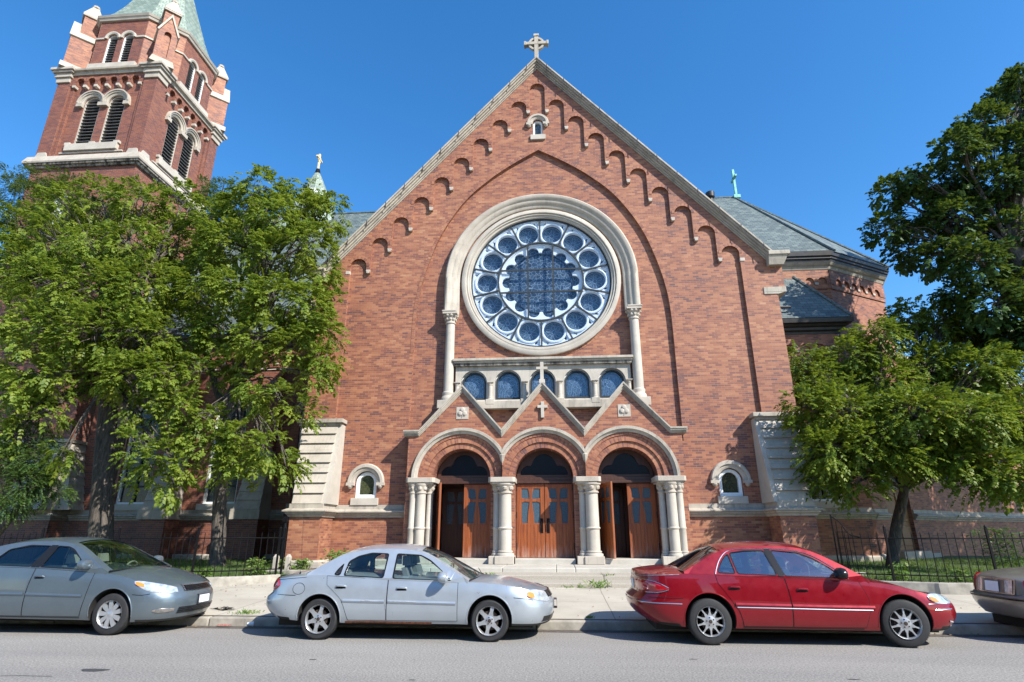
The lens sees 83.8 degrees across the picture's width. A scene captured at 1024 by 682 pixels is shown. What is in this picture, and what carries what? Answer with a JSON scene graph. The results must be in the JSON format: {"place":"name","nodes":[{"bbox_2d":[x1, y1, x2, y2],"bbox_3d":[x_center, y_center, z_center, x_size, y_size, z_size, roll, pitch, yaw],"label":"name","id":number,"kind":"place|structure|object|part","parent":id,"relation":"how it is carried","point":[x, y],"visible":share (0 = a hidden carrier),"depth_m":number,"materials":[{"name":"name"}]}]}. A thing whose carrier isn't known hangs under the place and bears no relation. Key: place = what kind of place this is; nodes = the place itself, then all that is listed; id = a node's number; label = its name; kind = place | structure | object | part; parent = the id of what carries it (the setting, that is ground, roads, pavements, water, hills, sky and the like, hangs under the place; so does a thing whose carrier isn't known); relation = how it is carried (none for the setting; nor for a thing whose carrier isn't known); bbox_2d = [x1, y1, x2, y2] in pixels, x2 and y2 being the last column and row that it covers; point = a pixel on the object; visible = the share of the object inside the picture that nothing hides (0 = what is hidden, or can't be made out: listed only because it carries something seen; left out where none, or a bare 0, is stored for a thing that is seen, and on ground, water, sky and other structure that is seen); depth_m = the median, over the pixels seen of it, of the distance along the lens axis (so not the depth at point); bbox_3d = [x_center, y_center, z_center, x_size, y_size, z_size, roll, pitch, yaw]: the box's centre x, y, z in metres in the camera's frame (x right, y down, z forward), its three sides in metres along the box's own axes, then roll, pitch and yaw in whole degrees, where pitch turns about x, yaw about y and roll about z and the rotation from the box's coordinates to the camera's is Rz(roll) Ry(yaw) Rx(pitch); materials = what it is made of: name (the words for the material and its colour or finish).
{"place":"outdoors","nodes":[
{"label":"outdoors","id":0,"kind":"place"},
{"bbox_2d":[80,557,312,576],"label":"lawn","id":1,"kind":"structure","parent":0,"point":[224,568],"depth_m":18.91,"materials":[{"name":"green plant"}]},
{"bbox_2d":[0,420,80,536],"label":"locust tree","id":2,"kind":"object","parent":1,"relation":"on","point":[36,481],"visible":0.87,"depth_m":17.56,"materials":[{"name":"green plant"}]},
{"bbox_2d":[0,170,223,555],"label":"ash tree","id":3,"kind":"object","parent":1,"relation":"on","point":[111,362],"visible":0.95,"depth_m":19.48,"materials":[{"name":"green plant"}]},
{"bbox_2d":[0,161,245,481],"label":"locust tree","id":4,"kind":"object","parent":1,"relation":"on","point":[16,186],"visible":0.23,"depth_m":25.68,"materials":[{"name":"green plant"}]},
{"bbox_2d":[196,568,212,576],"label":"leafy weed","id":5,"kind":"object","parent":1,"relation":"on","point":[204,574],"visible":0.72,"depth_m":14.89,"materials":[{"name":"green plant"}]},
{"bbox_2d":[149,163,352,566],"bbox_3d":[-9.628,0.090,20.246,8.795,15.622,4.551,-4,-19,13],"label":"ash tree","id":6,"kind":"object","parent":1,"relation":"on","point":[263,234],"visible":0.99,"depth_m":19.76,"materials":[{"name":"green plant"}]},
{"bbox_2d":[244,557,269,574],"bbox_3d":[-6.928,6.143,15.541,0.757,0.523,0.713,-10,-21,28],"label":"leafy weed","id":7,"kind":"object","parent":1,"relation":"on","point":[254,561],"visible":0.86,"depth_m":15.48,"materials":[{"name":"green plant"}]},
{"bbox_2d":[268,570,305,576],"bbox_3d":[-5.678,6.758,16.324,2.850,0.400,0.190,-1,-19,4],"label":"bed edging","id":8,"kind":"object","parent":1,"relation":"on","point":[286,572],"visible":0.02,"depth_m":16.33,"materials":[{"name":"concrete"}]},
{"bbox_2d":[244,565,375,569],"bbox_3d":[-5.954,7.132,17.945,3.850,0.060,3.050,-1,-19,4],"label":"planting bed","id":9,"kind":"object","parent":1,"relation":"on","point":[304,569],"visible":0.06,"depth_m":17.32,"materials":[{"name":"green plant"}]},
{"bbox_2d":[272,554,279,569],"bbox_3d":[-7.057,6.684,17.046,0.140,0.600,0.140,-1,-19,4],"label":"stone bollard","id":10,"kind":"object","parent":9,"relation":"on","point":[274,561],"visible":0.35,"depth_m":17.02,"materials":[{"name":"stone"}]},
{"bbox_2d":[268,557,285,569],"bbox_3d":[-7.047,6.781,17.366,0.687,0.398,0.689,-1,-19,4],"label":"leafy weed","id":11,"kind":"object","parent":9,"relation":"on","point":[279,563],"visible":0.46,"depth_m":17.28,"materials":[{"name":"green plant"}]},
{"bbox_2d":[284,554,291,569],"bbox_3d":[-6.678,6.675,17.019,0.140,0.600,0.140,-1,-19,4],"label":"stone bollard","id":12,"kind":"object","parent":9,"relation":"on","point":[288,559],"visible":0.65,"depth_m":16.99,"materials":[{"name":"stone"}]},
{"bbox_2d":[289,558,313,569],"bbox_3d":[-6.281,6.677,17.034,0.704,0.378,0.714,4,-19,-13],"label":"leafy weed","id":13,"kind":"object","parent":9,"relation":"on","point":[301,563],"visible":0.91,"depth_m":16.93,"materials":[{"name":"green plant"}]},
{"bbox_2d":[321,548,348,563],"bbox_3d":[-5.525,6.740,17.688,1.051,0.706,0.874,15,-24,-38],"label":"leafy weed","id":14,"kind":"object","parent":9,"relation":"on","point":[330,554],"visible":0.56,"depth_m":17.65,"materials":[{"name":"green plant"}]},
{"bbox_2d":[0,626,1023,681],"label":"road","id":15,"kind":"structure","parent":0,"point":[70,653],"depth_m":7.80,"materials":[{"name":"grey asphalt"}]},
{"bbox_2d":[0,537,212,634],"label":"parked car","id":16,"kind":"object","parent":15,"relation":"on","point":[43,579],"visible":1,"depth_m":9.78,"materials":[{"name":"grey paint"}]},
{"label":"door","id":17,"kind":"part","parent":16,"relation":"part of","materials":[{"name":"grey paint"}]},
{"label":"rear window","id":18,"kind":"part","parent":16,"relation":"part of","materials":[{"name":"blue glass"}]},
{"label":"door","id":19,"kind":"part","parent":16,"relation":"part of","materials":[{"name":"grey paint"}]},
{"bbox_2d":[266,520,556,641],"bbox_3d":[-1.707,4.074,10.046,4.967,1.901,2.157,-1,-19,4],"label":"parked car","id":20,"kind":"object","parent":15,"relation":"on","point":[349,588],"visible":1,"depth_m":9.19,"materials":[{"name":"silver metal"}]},
{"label":"door","id":21,"kind":"part","parent":20,"relation":"part of","materials":[{"name":"silver metal"}]},
{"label":"door","id":22,"kind":"part","parent":20,"relation":"part of","materials":[{"name":"silver metal"}]},
{"bbox_2d":[2,659,857,679],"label":"road stains","id":23,"kind":"object","parent":15,"relation":"on","point":[109,669],"visible":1,"depth_m":7.06,"materials":[{"name":"black asphalt"}]},
{"bbox_2d":[0,616,1023,634],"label":"kerb","id":24,"kind":"structure","parent":15,"relation":"on","point":[965,629],"depth_m":10.00,"materials":[{"name":"concrete"}]},
{"bbox_2d":[0,623,1023,637],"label":"road gutter","id":25,"kind":"object","parent":15,"relation":"on","point":[579,631],"visible":0.75,"depth_m":9.91,"materials":[{"name":"grey concrete"}]},
{"bbox_2d":[625,541,955,647],"bbox_3d":[4.426,4.126,9.549,4.980,1.480,2.181,-1,-19,4],"label":"parked car","id":26,"kind":"object","parent":15,"relation":"on","point":[696,592],"visible":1,"depth_m":8.73,"materials":[{"name":"red paint"}]},
{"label":"rear window","id":27,"kind":"part","parent":26,"relation":"part of","materials":[{"name":"black glass"}]},
{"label":"door","id":28,"kind":"part","parent":26,"relation":"part of","materials":[{"name":"red paint"}]},
{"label":"door","id":29,"kind":"part","parent":26,"relation":"part of","materials":[{"name":"red paint"}]},
{"bbox_2d":[970,567,1023,627],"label":"parked car","id":30,"kind":"object","parent":15,"relation":"on","point":[998,594],"visible":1,"depth_m":9.33,"materials":[{"name":"beige paint"}]},
{"bbox_2d":[0,0,1023,393],"label":"sky","id":31,"kind":"structure","parent":0,"point":[808,102],"materials":[{"name":"blue"}]},
{"bbox_2d":[198,582,998,622],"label":"pavement","id":32,"kind":"structure","parent":0,"point":[571,603],"depth_m":11.78,"materials":[{"name":"concrete"}]},
{"bbox_2d":[210,606,237,609],"bbox_3d":[-5.665,5.245,11.226,0.686,0.060,0.341,-1,-19,4],"label":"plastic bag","id":33,"kind":"object","parent":32,"relation":"on","point":[226,608],"visible":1,"depth_m":11.23,"materials":[{"name":"black"}]},
{"bbox_2d":[206,574,279,585],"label":"edging wall","id":34,"kind":"structure","parent":32,"relation":"on","point":[231,580],"depth_m":14.91,"materials":[{"name":"concrete"}]},
{"bbox_2d":[0,526,286,576],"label":"iron fence","id":35,"kind":"object","parent":34,"relation":"on","point":[197,538],"visible":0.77,"depth_m":14.98,"materials":[{"name":"black metal"}]},
{"bbox_2d":[229,607,264,614],"bbox_3d":[-5.081,5.136,10.853,0.578,0.083,0.569,-9,-21,25],"label":"weed tuft","id":36,"kind":"object","parent":32,"relation":"on","point":[247,611],"visible":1,"depth_m":10.85,"materials":[{"name":"green plant"}]},
{"bbox_2d":[375,557,661,587],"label":"entrance steps","id":37,"kind":"structure","parent":32,"relation":"on","point":[555,572],"depth_m":16.37,"materials":[{"name":"stone"}]},
{"bbox_2d":[580,578,611,587],"bbox_3d":[2.063,5.976,14.149,0.779,0.244,0.638,8,-20,-23],"label":"weed tuft","id":38,"kind":"object","parent":32,"relation":"on","point":[596,583],"visible":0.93,"depth_m":14.02,"materials":[{"name":"green plant"}]},
{"bbox_2d":[880,580,973,594],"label":"edging wall","id":39,"kind":"structure","parent":32,"relation":"on","point":[952,588],"depth_m":12.91,"materials":[{"name":"concrete"}]},
{"bbox_2d":[830,514,859,571],"bbox_3d":[8.309,5.086,14.112,0.592,1.550,0.040,-16,-24,39],"label":"iron fence","id":40,"kind":"object","parent":39,"relation":"on","point":[831,517],"visible":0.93,"depth_m":14.23,"materials":[{"name":"black metal"}]},
{"bbox_2d":[836,525,1023,582],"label":"iron fence","id":41,"kind":"object","parent":39,"relation":"on","point":[987,538],"visible":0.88,"depth_m":13.22,"materials":[{"name":"black metal"}]},
{"bbox_2d":[194,615,1003,623],"bbox_3d":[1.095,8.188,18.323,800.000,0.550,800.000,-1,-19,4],"label":"ground","id":42,"kind":"structure","parent":0,"point":[604,619],"depth_m":11.53,"materials":[{"name":"concrete"}]},
{"bbox_2d":[0,0,941,569],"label":"church","id":43,"kind":"structure","parent":42,"relation":"on","point":[572,320],"depth_m":21.89,"materials":[{"name":"brick"}]},
{"bbox_2d":[114,399,168,509],"bbox_3d":[-16.300,4.877,25.127,2.020,4.950,0.380,-1,-19,4],"label":"nave window","id":44,"kind":"structure","parent":43,"relation":"in","point":[122,501],"depth_m":24.85,"materials":[{"name":"grey glass"}]},
{"bbox_2d":[195,396,249,509],"bbox_3d":[-12.411,4.781,24.848,2.020,4.950,0.380,-1,-19,4],"label":"nave window","id":45,"kind":"structure","parent":43,"relation":"in","point":[207,503],"depth_m":24.46,"materials":[{"name":"white paint"}]},
{"bbox_2d":[285,400,305,508],"bbox_3d":[-8.522,4.685,24.569,2.020,4.950,0.380,-1,-19,4],"label":"nave window","id":46,"kind":"structure","parent":43,"relation":"in","point":[301,407],"depth_m":24.90,"materials":[{"name":"white paint"}]},
{"bbox_2d":[346,464,384,504],"bbox_3d":[-5.114,5.028,20.031,1.350,1.415,0.350,-1,-19,4],"label":"side window","id":47,"kind":"structure","parent":43,"relation":"in","point":[367,483],"depth_m":20.05,"materials":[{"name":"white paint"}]},
{"bbox_2d":[434,482,441,557],"bbox_3d":[-2.491,5.998,19.138,0.067,2.375,0.947,4,-19,-13],"label":"door","id":48,"kind":"structure","parent":43,"relation":"in","point":[439,486],"depth_m":18.97,"materials":[{"name":"brown wood"}]},
{"bbox_2d":[440,488,463,556],"bbox_3d":[-2.073,6.534,20.621,0.948,2.350,0.091,-1,-19,4],"label":"inner door","id":49,"kind":"structure","parent":43,"relation":"in","point":[453,498],"depth_m":20.62,"materials":[{"name":"brown wood"}]},
{"bbox_2d":[461,372,486,399],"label":"gallery window","id":50,"kind":"structure","parent":43,"relation":"in","point":[476,384],"depth_m":21.03,"materials":[{"name":"blue glass"}]},
{"bbox_2d":[462,484,490,556],"bbox_3d":[-1.179,6.110,19.475,0.963,2.375,0.091,-1,-19,4],"label":"door","id":51,"kind":"structure","parent":43,"relation":"in","point":[477,497],"depth_m":19.47,"materials":[{"name":"brown wood"}]},
{"bbox_2d":[495,371,520,399],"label":"gallery window","id":52,"kind":"structure","parent":43,"relation":"in","point":[507,387],"depth_m":20.92,"materials":[{"name":"blue glass"}]},
{"bbox_2d":[516,484,544,557],"bbox_3d":[0.621,6.056,19.319,0.963,2.375,0.148,-1,-19,4],"label":"door","id":53,"kind":"structure","parent":43,"relation":"in","point":[530,514],"depth_m":19.32,"materials":[{"name":"brown wood"}]},
{"bbox_2d":[526,113,548,139],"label":"gable window","id":54,"kind":"structure","parent":43,"relation":"in","point":[537,134],"depth_m":24.24,"materials":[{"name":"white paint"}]},
{"bbox_2d":[460,209,622,356],"bbox_3d":[1.112,-2.320,22.167,6.340,6.340,0.500,-1,-19,4],"label":"rose window","id":55,"kind":"structure","parent":43,"relation":"in","point":[539,282],"depth_m":22.22,"materials":[{"name":"glass"}]},
{"bbox_2d":[529,370,555,395],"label":"gallery window","id":56,"kind":"structure","parent":43,"relation":"in","point":[550,382],"depth_m":20.86,"materials":[{"name":"blue glass"}]},
{"bbox_2d":[545,484,574,557],"bbox_3d":[1.601,6.032,19.248,0.963,2.375,0.148,-1,-19,4],"label":"door","id":57,"kind":"structure","parent":43,"relation":"in","point":[559,526],"depth_m":19.25,"materials":[{"name":"brown wood"}]},
{"bbox_2d":[564,369,590,398],"bbox_3d":[2.356,1.584,20.703,0.968,1.124,0.190,-1,-19,4],"label":"gallery window","id":58,"kind":"structure","parent":43,"relation":"in","point":[576,385],"depth_m":20.74,"materials":[{"name":"blue glass"}]},
{"bbox_2d":[598,481,615,558],"bbox_3d":[3.104,5.864,18.749,0.067,2.375,0.947,6,-19,-17],"label":"door","id":59,"kind":"structure","parent":43,"relation":"in","point":[605,495],"depth_m":18.67,"materials":[{"name":"brown wood"}]},
{"bbox_2d":[598,369,624,397],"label":"gallery window","id":60,"kind":"structure","parent":43,"relation":"in","point":[610,381],"depth_m":20.68,"materials":[{"name":"blue glass"}]},
{"bbox_2d":[612,487,625,556],"bbox_3d":[3.500,6.400,20.232,0.932,2.350,0.067,-1,-19,4],"label":"inner door","id":61,"kind":"structure","parent":43,"relation":"in","point":[620,543],"depth_m":20.18,"materials":[{"name":"brown wood"}]},
{"bbox_2d":[623,489,630,556],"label":"inner door","id":62,"kind":"structure","parent":43,"relation":"in","point":[624,490],"depth_m":20.14,"materials":[{"name":"brown wood"}]},
{"bbox_2d":[626,483,659,557],"bbox_3d":[4.385,5.973,19.076,0.963,2.375,0.091,-1,-19,4],"label":"door","id":63,"kind":"structure","parent":43,"relation":"in","point":[641,497],"depth_m":19.06,"materials":[{"name":"brown wood"}]},
{"bbox_2d":[710,460,752,503],"bbox_3d":[7.321,4.721,19.139,1.350,1.415,0.350,-1,-19,4],"label":"side window","id":64,"kind":"structure","parent":43,"relation":"in","point":[730,484],"depth_m":19.15,"materials":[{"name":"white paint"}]},
{"bbox_2d":[803,423,850,507],"bbox_3d":[12.319,4.926,22.822,1.940,3.360,0.380,-1,-19,4],"label":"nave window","id":65,"kind":"structure","parent":43,"relation":"in","point":[822,504],"depth_m":22.46,"materials":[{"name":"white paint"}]},
{"bbox_2d":[844,556,1023,582],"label":"lawn","id":66,"kind":"structure","parent":0,"point":[965,557],"depth_m":19.36,"materials":[{"name":"green plant"}]},
{"bbox_2d":[773,294,1023,568],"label":"ash tree","id":67,"kind":"object","parent":66,"relation":"on","point":[923,446],"visible":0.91,"depth_m":17.66,"materials":[{"name":"green plant"}]},
{"bbox_2d":[882,561,915,580],"bbox_3d":[9.443,5.638,13.973,0.728,0.476,0.734,-1,-19,4],"label":"leafy weed","id":68,"kind":"object","parent":66,"relation":"on","point":[899,572],"visible":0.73,"depth_m":13.94,"materials":[{"name":"green plant"}]},
{"bbox_2d":[856,61,1023,358],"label":"maple tree","id":69,"kind":"object","parent":66,"relation":"on","point":[963,192],"visible":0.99,"depth_m":22.05,"materials":[{"name":"green plant"}]},
{"bbox_2d":[900,357,1023,555],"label":"parish wing","id":70,"kind":"structure","parent":66,"relation":"on","point":[969,519],"depth_m":26.69,"materials":[{"name":"red brick"}]},
{"bbox_2d":[943,567,980,581],"bbox_3d":[10.698,5.553,13.549,0.738,0.357,0.540,-9,-20,24],"label":"leafy weed","id":71,"kind":"object","parent":66,"relation":"on","point":[960,573],"visible":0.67,"depth_m":13.54,"materials":[{"name":"green plant"}]},
{"bbox_2d":[966,526,1023,565],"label":"shrub","id":72,"kind":"object","parent":66,"relation":"on","point":[1000,531],"visible":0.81,"depth_m":19.08,"materials":[{"name":"green plant"}]}
]}

